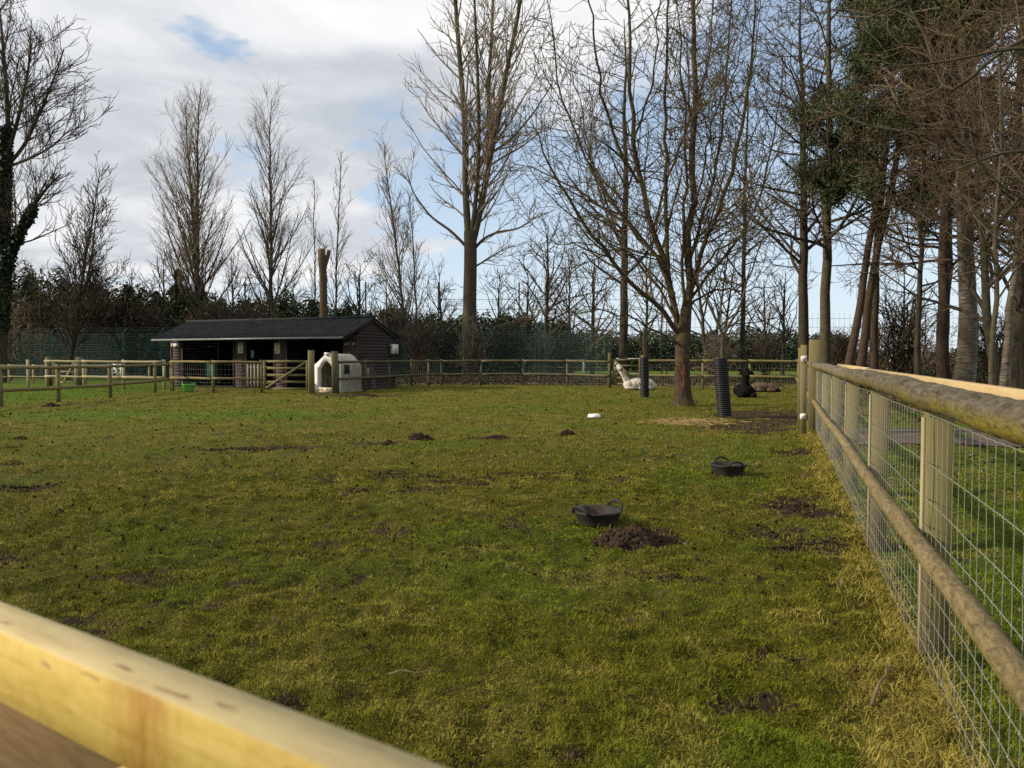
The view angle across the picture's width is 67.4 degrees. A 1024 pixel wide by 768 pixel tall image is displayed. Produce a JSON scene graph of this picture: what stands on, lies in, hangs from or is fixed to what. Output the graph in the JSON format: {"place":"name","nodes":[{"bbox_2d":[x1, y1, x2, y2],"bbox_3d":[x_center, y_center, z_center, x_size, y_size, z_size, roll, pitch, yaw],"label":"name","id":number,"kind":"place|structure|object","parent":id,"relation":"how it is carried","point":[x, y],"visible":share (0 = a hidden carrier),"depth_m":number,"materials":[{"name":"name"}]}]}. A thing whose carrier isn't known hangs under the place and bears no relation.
{"place":"outdoors","nodes":[
{"label":"outdoors","id":0,"kind":"place"},
{"bbox_2d":[0,358,1023,767],"bbox_3d":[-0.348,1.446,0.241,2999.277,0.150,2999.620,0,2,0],"label":"ground","id":1,"kind":"structure","parent":0,"point":[474,442],"depth_m":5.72,"materials":[{"name":"green plant"}]},
{"bbox_2d":[7,287,67,379],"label":"bare shrub","id":2,"kind":"object","parent":1,"relation":"on","point":[14,329],"visible":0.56,"depth_m":46.08,"materials":[{"name":"brown plant"}]},
{"bbox_2d":[10,256,70,378],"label":"bare tree","id":3,"kind":"object","parent":1,"relation":"on","point":[26,312],"visible":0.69,"depth_m":49.78,"materials":[{"name":"plant"}]},
{"bbox_2d":[12,289,70,371],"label":"bare shrub","id":4,"kind":"object","parent":1,"relation":"on","point":[38,316],"visible":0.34,"depth_m":51.83,"materials":[{"name":"brown plant"}]},
{"bbox_2d":[0,0,119,382],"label":"ivy clad tree","id":5,"kind":"object","parent":1,"relation":"on","point":[12,241],"visible":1,"depth_m":41.34,"materials":[{"name":"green plant"}]},
{"bbox_2d":[2,364,149,383],"bbox_3d":[-24.393,-0.476,40.482,10.590,1.131,0.134,0,2,0],"label":"rail fence","id":6,"kind":"object","parent":1,"relation":"on","point":[33,376],"visible":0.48,"depth_m":40.47,"materials":[{"name":"brown wood"}]},
{"bbox_2d":[42,150,124,379],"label":"bare tree","id":7,"kind":"object","parent":1,"relation":"on","point":[80,296],"visible":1,"depth_m":46.48,"materials":[{"name":"brown plant"}]},
{"bbox_2d":[0,363,170,406],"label":"rail fence","id":8,"kind":"object","parent":1,"relation":"on","point":[109,384],"visible":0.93,"depth_m":24.41,"materials":[{"name":"brown wood"}]},
{"bbox_2d":[47,241,130,374],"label":"bare tree","id":9,"kind":"object","parent":1,"relation":"on","point":[92,354],"visible":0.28,"depth_m":51.93,"materials":[{"name":"brown plant"}]},
{"bbox_2d":[53,282,136,374],"bbox_3d":[-27.491,-3.704,52.691,5.465,7.156,6.270,-1,2,-14],"label":"bare shrub","id":10,"kind":"object","parent":1,"relation":"on","point":[110,310],"visible":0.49,"depth_m":51.85,"materials":[{"name":"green plant"}]},
{"bbox_2d":[26,359,165,388],"bbox_3d":[-18.830,-0.396,34.614,7.593,1.407,0.298,1,2,15],"label":"rail fence","id":11,"kind":"object","parent":1,"relation":"on","point":[83,376],"visible":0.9,"depth_m":34.48,"materials":[{"name":"brown wood"}]},
{"bbox_2d":[7,285,233,377],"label":"brown undergrowth","id":12,"kind":"object","parent":1,"relation":"on","point":[164,350],"visible":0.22,"depth_m":52.04,"materials":[{"name":"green plant"}]},
{"bbox_2d":[99,288,198,376],"bbox_3d":[-24.893,-3.495,52.529,5.878,6.709,5.123,-1,2,-33],"label":"bare shrub","id":13,"kind":"object","parent":1,"relation":"on","point":[146,319],"visible":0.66,"depth_m":51.84,"materials":[{"name":"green plant"}]},
{"bbox_2d":[135,242,173,374],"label":"bare tree","id":14,"kind":"object","parent":1,"relation":"on","point":[163,276],"visible":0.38,"depth_m":56.42,"materials":[{"name":"brown plant"}]},
{"bbox_2d":[143,269,197,375],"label":"conifer tree","id":15,"kind":"object","parent":1,"relation":"on","point":[175,290],"visible":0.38,"depth_m":53.47,"materials":[{"name":"green plant"}]},
{"bbox_2d":[141,85,241,300],"bbox_3d":[-22.799,-10.851,55.160,6.732,21.018,7.126,-1,2,-16],"label":"poplar tree","id":16,"kind":"object","parent":1,"relation":"on","point":[179,206],"visible":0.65,"depth_m":54.26,"materials":[{"name":"brown plant"}]},
{"bbox_2d":[7,260,401,375],"bbox_3d":[-24.723,-4.671,53.772,34.693,8.610,2.870,0,2,0],"label":"evergreen hedge","id":17,"kind":"object","parent":1,"relation":"on","point":[295,311],"visible":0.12,"depth_m":53.33,"materials":[{"name":"green plant"}]},
{"bbox_2d":[151,276,259,354],"bbox_3d":[-19.112,-3.506,50.015,5.294,6.932,6.074,1,2,20],"label":"bare shrub","id":18,"kind":"object","parent":1,"relation":"on","point":[212,310],"visible":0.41,"depth_m":49.44,"materials":[{"name":"brown plant"}]},
{"bbox_2d":[147,79,269,318],"bbox_3d":[-21.022,-10.947,53.072,8.085,21.365,5.423,0,2,0],"label":"poplar tree","id":19,"kind":"object","parent":1,"relation":"on","point":[194,212],"visible":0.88,"depth_m":53.14,"materials":[{"name":"brown plant"}]},
{"bbox_2d":[169,360,262,392],"bbox_3d":[-12.194,-0.265,30.907,4.434,1.401,1.007,1,2,17],"label":"rail fence","id":20,"kind":"object","parent":1,"relation":"on","point":[212,378],"visible":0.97,"depth_m":30.59,"materials":[{"name":"brown wood"}]},
{"bbox_2d":[0,602,445,767],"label":"timber rail","id":21,"kind":"object","parent":1,"relation":"on","point":[71,697],"visible":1,"depth_m":0.60,"materials":[{"name":"beige wood"}]},
{"bbox_2d":[218,249,261,305],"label":"bare tree","id":22,"kind":"object","parent":1,"relation":"on","point":[235,282],"visible":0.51,"depth_m":59.50,"materials":[{"name":"brown plant"}]},
{"bbox_2d":[217,283,288,318],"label":"bare shrub","id":23,"kind":"object","parent":1,"relation":"on","point":[256,316],"visible":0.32,"depth_m":50.09,"materials":[{"name":"brown plant"}]},
{"bbox_2d":[228,77,320,310],"bbox_3d":[-17.338,-11.015,54.661,6.384,21.389,6.247,2,3,38],"label":"poplar tree","id":24,"kind":"object","parent":1,"relation":"on","point":[271,250],"visible":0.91,"depth_m":54.30,"materials":[{"name":"brown plant"}]},
{"bbox_2d":[151,316,400,389],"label":"stable","id":25,"kind":"structure","parent":1,"relation":"on","point":[361,338],"depth_m":35.37,"materials":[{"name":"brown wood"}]},
{"bbox_2d":[7,324,611,381],"bbox_3d":[-15.661,-1.769,45.925,43.622,3.321,0.082,0,2,12],"label":"security fence","id":26,"kind":"object","parent":1,"relation":"on","point":[144,344],"visible":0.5,"depth_m":43.57,"materials":[{"name":"green metal"}]},
{"bbox_2d":[308,350,314,393],"bbox_3d":[-7.734,-0.409,29.605,0.230,1.780,0.230,-1,2,-19],"label":"gate post","id":27,"kind":"object","parent":1,"relation":"on","point":[311,373],"visible":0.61,"depth_m":29.50,"materials":[{"name":"brown wood"}]},
{"bbox_2d":[263,360,307,389],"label":"field gate","id":28,"kind":"structure","parent":27,"relation":"attached to","point":[265,387],"depth_m":30.04,"materials":[{"name":"brown wood"}]},
{"bbox_2d":[301,177,330,305],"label":"poplar tree","id":29,"kind":"object","parent":1,"relation":"on","point":[314,274],"visible":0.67,"depth_m":58.42,"materials":[{"name":"brown plant"}]},
{"bbox_2d":[318,248,330,316],"bbox_3d":[-12.155,-4.378,49.874,0.835,8.772,0.540,0,2,0],"label":"cut trunk","id":30,"kind":"object","parent":1,"relation":"on","point":[323,258],"visible":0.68,"depth_m":49.60,"materials":[{"name":"orange plant"}]},
{"bbox_2d":[331,351,337,393],"bbox_3d":[-6.829,-0.389,29.605,0.230,1.740,0.230,-1,2,-19],"label":"gate post","id":31,"kind":"object","parent":1,"relation":"on","point":[334,361],"visible":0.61,"depth_m":29.50,"materials":[{"name":"brown wood"}]},
{"bbox_2d":[314,148,355,313],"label":"poplar tree","id":32,"kind":"object","parent":1,"relation":"on","point":[336,284],"visible":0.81,"depth_m":57.52,"materials":[{"name":"brown plant"}]},
{"bbox_2d":[315,352,369,392],"bbox_3d":[-7.006,-0.491,31.601,1.253,1.600,2.121,1,2,25],"label":"calf hutch","id":33,"kind":"object","parent":1,"relation":"on","point":[323,377],"visible":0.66,"depth_m":31.21,"materials":[{"name":"white plastic"}]},
{"bbox_2d":[327,244,386,312],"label":"bare tree","id":34,"kind":"object","parent":1,"relation":"on","point":[359,295],"visible":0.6,"depth_m":56.36,"materials":[{"name":"brown plant"}]},
{"bbox_2d":[361,123,422,318],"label":"poplar tree","id":35,"kind":"object","parent":1,"relation":"on","point":[393,220],"visible":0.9,"depth_m":51.37,"materials":[{"name":"brown plant"}]},
{"bbox_2d":[367,296,439,378],"bbox_3d":[-6.534,-2.590,44.359,4.703,5.367,4.098,-2,3,-37],"label":"bare shrub","id":36,"kind":"object","parent":1,"relation":"on","point":[395,324],"visible":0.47,"depth_m":44.19,"materials":[{"name":"brown plant"}]},
{"bbox_2d":[389,185,436,320],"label":"poplar tree","id":37,"kind":"object","parent":1,"relation":"on","point":[416,265],"visible":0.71,"depth_m":52.76,"materials":[{"name":"brown plant"}]},
{"bbox_2d":[0,394,842,648],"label":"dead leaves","id":38,"kind":"object","parent":1,"relation":"on","point":[630,619],"visible":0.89,"depth_m":6.90,"materials":[{"name":"brown plant"}]},
{"bbox_2d":[396,304,449,381],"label":"bare shrub","id":39,"kind":"object","parent":1,"relation":"on","point":[418,344],"visible":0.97,"depth_m":42.34,"materials":[{"name":"brown plant"}]},
{"bbox_2d":[0,387,862,767],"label":"soil crumbs","id":40,"kind":"object","parent":1,"relation":"on","point":[466,481],"visible":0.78,"depth_m":6.75,"materials":[{"name":"brown soil"}]},
{"bbox_2d":[410,253,462,321],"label":"bare tree","id":41,"kind":"object","parent":1,"relation":"on","point":[441,291],"visible":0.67,"depth_m":53.35,"materials":[{"name":"brown plant"}]},
{"bbox_2d":[423,313,467,381],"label":"bare shrub","id":42,"kind":"object","parent":1,"relation":"on","point":[443,353],"visible":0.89,"depth_m":43.22,"materials":[{"name":"green plant"}]},
{"bbox_2d":[244,282,662,373],"bbox_3d":[-4.710,-4.486,61.878,33.669,7.400,0.140,0,2,0],"label":"ball stop fence","id":43,"kind":"object","parent":1,"relation":"on","point":[518,309],"visible":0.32,"depth_m":61.82,"materials":[{"name":"metal"}]},
{"bbox_2d":[447,315,494,381],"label":"bare shrub","id":44,"kind":"object","parent":1,"relation":"on","point":[472,349],"visible":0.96,"depth_m":42.67,"materials":[{"name":"green plant"}]},
{"bbox_2d":[338,353,611,393],"bbox_3d":[-2.466,-0.581,35.387,12.815,1.733,6.108,-1,2,-27],"label":"rail fence","id":45,"kind":"object","parent":1,"relation":"on","point":[365,377],"visible":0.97,"depth_m":37.26,"materials":[{"name":"brown wood"}]},
{"bbox_2d":[390,0,566,380],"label":"poplar tree","id":46,"kind":"object","parent":1,"relation":"on","point":[494,125],"visible":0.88,"depth_m":45.35,"materials":[{"name":"brown plant"}]},
{"bbox_2d":[391,308,570,378],"bbox_3d":[-1.949,-2.561,49.445,11.423,4.658,3.215,0,2,0],"label":"evergreen hedge","id":47,"kind":"object","parent":1,"relation":"on","point":[435,316],"visible":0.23,"depth_m":48.54,"materials":[{"name":"green plant"}]},
{"bbox_2d":[476,253,532,318],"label":"bare tree","id":48,"kind":"object","parent":1,"relation":"on","point":[499,300],"visible":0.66,"depth_m":51.59,"materials":[{"name":"brown plant"}]},
{"bbox_2d":[475,310,540,377],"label":"bare shrub","id":49,"kind":"object","parent":1,"relation":"on","point":[506,337],"visible":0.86,"depth_m":43.05,"materials":[{"name":"green plant"}]},
{"bbox_2d":[493,259,560,322],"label":"bare tree","id":50,"kind":"object","parent":1,"relation":"on","point":[509,286],"visible":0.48,"depth_m":53.77,"materials":[{"name":"brown plant"}]},
{"bbox_2d":[522,323,561,381],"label":"bare shrub","id":51,"kind":"object","parent":1,"relation":"on","point":[546,350],"visible":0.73,"depth_m":43.03,"materials":[{"name":"green plant"}]},
{"bbox_2d":[506,201,615,376],"bbox_3d":[2.650,-5.908,48.155,7.025,11.635,5.448,-1,2,-21],"label":"bare tree","id":52,"kind":"object","parent":1,"relation":"on","point":[548,296],"visible":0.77,"depth_m":47.75,"materials":[{"name":"brown plant"}]},
{"bbox_2d":[539,234,590,341],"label":"bare tree","id":53,"kind":"object","parent":1,"relation":"on","point":[568,306],"visible":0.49,"depth_m":54.67,"materials":[{"name":"brown plant"}]},
{"bbox_2d":[552,323,593,380],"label":"bare shrub","id":54,"kind":"object","parent":1,"relation":"on","point":[572,345],"visible":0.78,"depth_m":42.86,"materials":[{"name":"green plant"}]},
{"bbox_2d":[552,233,633,380],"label":"bare tree","id":55,"kind":"object","parent":1,"relation":"on","point":[592,314],"visible":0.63,"depth_m":43.56,"materials":[{"name":"brown plant"}]},
{"bbox_2d":[396,373,796,383],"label":"brown undergrowth","id":56,"kind":"object","parent":1,"relation":"on","point":[491,379],"visible":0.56,"depth_m":40.60,"materials":[{"name":"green plant"}]},
{"bbox_2d":[572,499,622,527],"bbox_3d":[0.731,1.105,6.559,0.457,0.192,0.428,0,2,0],"label":"feed tub","id":57,"kind":"object","parent":1,"relation":"on","point":[595,515],"visible":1,"depth_m":6.45,"materials":[{"name":"black rubber"}]},
{"bbox_2d":[522,0,684,381],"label":"bare tree","id":58,"kind":"object","parent":1,"relation":"on","point":[623,332],"visible":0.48,"depth_m":42.55,"materials":[{"name":"brown plant"}]},
{"bbox_2d":[591,523,677,552],"bbox_3d":[0.960,1.174,5.917,0.638,0.208,0.466,-1,2,-22],"label":"soil heap","id":59,"kind":"object","parent":1,"relation":"on","point":[631,537],"visible":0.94,"depth_m":5.82,"materials":[{"name":"brown soil"}]},
{"bbox_2d":[588,246,681,377],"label":"bare tree","id":60,"kind":"object","parent":1,"relation":"on","point":[646,305],"visible":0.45,"depth_m":49.82,"materials":[{"name":"brown plant"}]},
{"bbox_2d":[616,364,656,389],"bbox_3d":[5.396,-0.283,33.206,1.787,1.136,0.622,0,2,0],"label":"alpaca","id":61,"kind":"object","parent":1,"relation":"on","point":[632,384],"visible":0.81,"depth_m":33.04,"materials":[{"name":"white fur"}]},
{"bbox_2d":[640,357,648,396],"bbox_3d":[4.649,-0.227,26.916,0.338,1.410,0.310,0,2,0],"label":"tree guard","id":62,"kind":"object","parent":1,"relation":"on","point":[644,375],"visible":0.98,"depth_m":26.79,"materials":[{"name":"black plastic"}]},
{"bbox_2d":[465,0,845,406],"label":"tree","id":63,"kind":"object","parent":1,"relation":"on","point":[680,326],"visible":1,"depth_m":21.92,"materials":[{"name":"brown plant"}]},
{"bbox_2d":[636,416,767,427],"bbox_3d":[3.887,0.822,16.542,2.547,0.128,2.178,-1,2,-15],"label":"straw","id":64,"kind":"object","parent":1,"relation":"on","point":[692,421],"visible":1,"depth_m":16.56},
{"bbox_2d":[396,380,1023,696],"bbox_3d":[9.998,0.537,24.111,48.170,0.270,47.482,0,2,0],"label":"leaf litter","id":65,"kind":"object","parent":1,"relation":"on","point":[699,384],"visible":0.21,"depth_m":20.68,"materials":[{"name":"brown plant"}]},
{"bbox_2d":[629,207,796,382],"bbox_3d":[10.781,-4.976,42.208,8.199,10.245,6.130,0,2,0],"label":"bare tree","id":66,"kind":"object","parent":1,"relation":"on","point":[702,315],"visible":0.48,"depth_m":41.81,"materials":[{"name":"brown plant"}]},
{"bbox_2d":[571,325,859,370],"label":"evergreen hedge","id":67,"kind":"object","parent":1,"relation":"on","point":[634,349],"visible":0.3,"depth_m":76.63,"materials":[{"name":"green plant"}]},
{"bbox_2d":[692,328,742,382],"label":"bare shrub","id":68,"kind":"object","parent":1,"relation":"on","point":[713,345],"visible":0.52,"depth_m":39.52,"materials":[{"name":"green plant"}]},
{"bbox_2d":[641,355,797,389],"bbox_3d":[9.075,-0.477,34.052,6.861,1.606,0.445,1,2,22],"label":"rail fence","id":69,"kind":"object","parent":1,"relation":"on","point":[702,375],"visible":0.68,"depth_m":33.73,"materials":[{"name":"brown wood"}]},
{"bbox_2d":[713,358,731,417],"bbox_3d":[5.005,0.086,18.260,0.458,1.410,0.340,0,2,0],"label":"tree guard","id":70,"kind":"object","parent":1,"relation":"on","point":[722,384],"visible":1,"depth_m":18.12,"materials":[{"name":"black plastic"}]},
{"bbox_2d":[693,252,759,357],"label":"sapling","id":71,"kind":"object","parent":70,"relation":"in","point":[722,350],"visible":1,"depth_m":18.10,"materials":[{"name":"brown plant"}]},
{"bbox_2d":[710,456,746,476],"bbox_3d":[2.590,0.996,9.195,0.444,0.209,0.428,2,3,39],"label":"feed tub","id":72,"kind":"object","parent":1,"relation":"on","point":[727,468],"visible":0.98,"depth_m":9.06,"materials":[{"name":"black rubber"}]},
{"bbox_2d":[733,368,756,397],"bbox_3d":[8.209,-0.048,27.244,0.663,1.078,1.254,0,2,0],"label":"alpaca","id":73,"kind":"object","parent":1,"relation":"on","point":[744,388],"visible":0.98,"depth_m":26.84,"materials":[{"name":"black fur"}]},
{"bbox_2d":[681,52,817,379],"bbox_3d":[12.892,-9.278,43.553,8.832,18.732,6.668,-1,3,-36],"label":"bare tree","id":74,"kind":"object","parent":1,"relation":"on","point":[742,342],"visible":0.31,"depth_m":43.60,"materials":[{"name":"brown plant"}]},
{"bbox_2d":[714,268,789,374],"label":"bare tree","id":75,"kind":"object","parent":1,"relation":"on","point":[762,314],"visible":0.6,"depth_m":51.74,"materials":[{"name":"brown plant"}]},
{"bbox_2d":[741,327,788,382],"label":"bare shrub","id":76,"kind":"object","parent":1,"relation":"on","point":[762,353],"visible":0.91,"depth_m":39.81,"materials":[{"name":"brown plant"}]},
{"bbox_2d":[745,256,815,378],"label":"bare tree","id":77,"kind":"object","parent":1,"relation":"on","point":[784,340],"visible":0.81,"depth_m":46.70,"materials":[{"name":"brown plant"}]},
{"bbox_2d":[615,313,1002,380],"bbox_3d":[19.729,-2.028,43.694,27.514,4.000,0.083,0,2,3],"label":"security fence","id":78,"kind":"object","parent":1,"relation":"on","point":[769,327],"visible":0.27,"depth_m":43.96,"materials":[{"name":"metal"}]},
{"bbox_2d":[719,0,917,386],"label":"bare tree","id":79,"kind":"object","parent":1,"relation":"on","point":[803,312],"visible":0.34,"depth_m":35.70,"materials":[{"name":"brown plant"}]},
{"bbox_2d":[694,0,954,377],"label":"bare tree","id":80,"kind":"object","parent":1,"relation":"on","point":[825,335],"visible":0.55,"depth_m":32.23,"materials":[{"name":"brown plant"}]},
{"bbox_2d":[812,322,869,365],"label":"bare shrub","id":81,"kind":"object","parent":1,"relation":"on","point":[837,347],"visible":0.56,"depth_m":36.76,"materials":[{"name":"plant"}]},
{"bbox_2d":[779,0,977,389],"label":"pine tree","id":82,"kind":"object","parent":1,"relation":"on","point":[874,358],"visible":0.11,"depth_m":32.39,"materials":[{"name":"green plant"}]},
{"bbox_2d":[777,0,991,391],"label":"pine tree","id":83,"kind":"object","parent":1,"relation":"on","point":[856,325],"visible":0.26,"depth_m":30.84,"materials":[{"name":"green plant"}]},
{"bbox_2d":[845,307,935,371],"bbox_3d":[16.525,-1.575,33.605,2.832,4.037,3.441,-2,3,-37],"label":"bare shrub","id":84,"kind":"object","parent":1,"relation":"on","point":[881,361],"visible":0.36,"depth_m":33.69,"materials":[{"name":"brown plant"}]},
{"bbox_2d":[774,0,1023,382],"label":"birch tree","id":85,"kind":"object","parent":1,"relation":"on","point":[965,367],"visible":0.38,"depth_m":24.67,"materials":[{"name":"brown plant"}]},
{"bbox_2d":[791,23,1016,376],"bbox_3d":[18.329,-10.561,33.558,10.074,22.012,8.946,0,2,0],"label":"bare tree","id":86,"kind":"object","parent":1,"relation":"on","point":[951,263],"visible":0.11,"depth_m":34.58,"materials":[{"name":"brown plant"}]},
{"bbox_2d":[878,259,937,346],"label":"bare tree","id":87,"kind":"object","parent":1,"relation":"on","point":[886,288],"visible":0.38,"depth_m":49.72,"materials":[{"name":"brown plant"}]},
{"bbox_2d":[880,324,935,375],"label":"bare shrub","id":88,"kind":"object","parent":1,"relation":"on","point":[927,352],"visible":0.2,"depth_m":35.95,"materials":[{"name":"brown plant"}]},
{"bbox_2d":[795,340,1023,767],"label":"stock fence","id":89,"kind":"object","parent":1,"relation":"on","point":[991,410],"visible":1,"depth_m":3.62,"materials":[{"name":"brown wood"}]},
{"bbox_2d":[795,0,1023,272],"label":"bare tree","id":90,"kind":"object","parent":1,"relation":"on","point":[1009,47],"visible":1,"depth_m":11.77,"materials":[{"name":"brown plant"}]},
{"bbox_2d":[869,281,957,373],"bbox_3d":[16.709,-2.067,32.682,3.928,5.144,4.507,-2,3,-43],"label":"bare shrub","id":91,"kind":"object","parent":1,"relation":"on","point":[904,336],"visible":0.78,"depth_m":32.72,"materials":[{"name":"brown plant"}]},
{"bbox_2d":[831,353,999,383],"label":"bramble hedge","id":92,"kind":"object","parent":1,"relation":"on","point":[978,380],"visible":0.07,"depth_m":37.89,"materials":[{"name":"brown plant"}]},
{"bbox_2d":[821,3,1014,390],"bbox_3d":[16.683,-9.616,32.370,6.756,20.268,8.264,-2,3,-37],"label":"pine tree","id":93,"kind":"object","parent":1,"relation":"on","point":[864,338],"visible":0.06,"depth_m":32.19,"materials":[{"name":"green plant"}]},
{"bbox_2d":[817,1,1023,374],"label":"bare tree","id":94,"kind":"object","parent":1,"relation":"on","point":[917,352],"visible":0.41,"depth_m":26.85,"materials":[{"name":"brown plant"}]},
{"bbox_2d":[822,0,1023,378],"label":"pine tree","id":95,"kind":"object","parent":1,"relation":"on","point":[942,352],"visible":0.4,"depth_m":25.37,"materials":[{"name":"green plant"}]},
{"bbox_2d":[853,0,1023,386],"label":"birch tree","id":96,"kind":"object","parent":1,"relation":"on","point":[1006,356],"visible":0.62,"depth_m":20.92,"materials":[{"name":"brown plant"}]},
{"bbox_2d":[860,0,1023,384],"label":"bare tree","id":97,"kind":"object","parent":1,"relation":"on","point":[991,358],"visible":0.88,"depth_m":18.34,"materials":[{"name":"brown plant"}]},
{"bbox_2d":[869,7,1023,385],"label":"bare tree","id":98,"kind":"object","parent":1,"relation":"on","point":[984,302],"visible":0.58,"depth_m":21.43,"materials":[{"name":"brown plant"}]},
{"bbox_2d":[897,4,1023,388],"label":"bare tree","id":99,"kind":"object","parent":1,"relation":"on","point":[1018,292],"visible":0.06,"depth_m":28.70,"materials":[{"name":"brown plant"}]},
{"bbox_2d":[907,0,1023,262],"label":"bare tree","id":100,"kind":"object","parent":1,"relation":"on","point":[1020,205],"visible":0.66,"depth_m":19.59,"materials":[{"name":"brown plant"}]},
{"bbox_2d":[920,18,1023,388],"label":"bare tree","id":101,"kind":"object","parent":1,"relation":"on","point":[1015,362],"visible":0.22,"depth_m":22.45,"materials":[{"name":"brown plant"}]},
{"bbox_2d":[950,298,1004,383],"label":"bare shrub","id":102,"kind":"object","parent":1,"relation":"on","point":[999,337],"visible":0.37,"depth_m":32.90,"materials":[{"name":"brown plant"}]},
{"bbox_2d":[0,0,1023,356],"label":"sky","id":103,"kind":"structure","parent":0,"point":[342,66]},
{"bbox_2d":[841,426,1023,446],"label":"path","id":104,"kind":"structure","parent":0,"point":[912,439],"depth_m":13.54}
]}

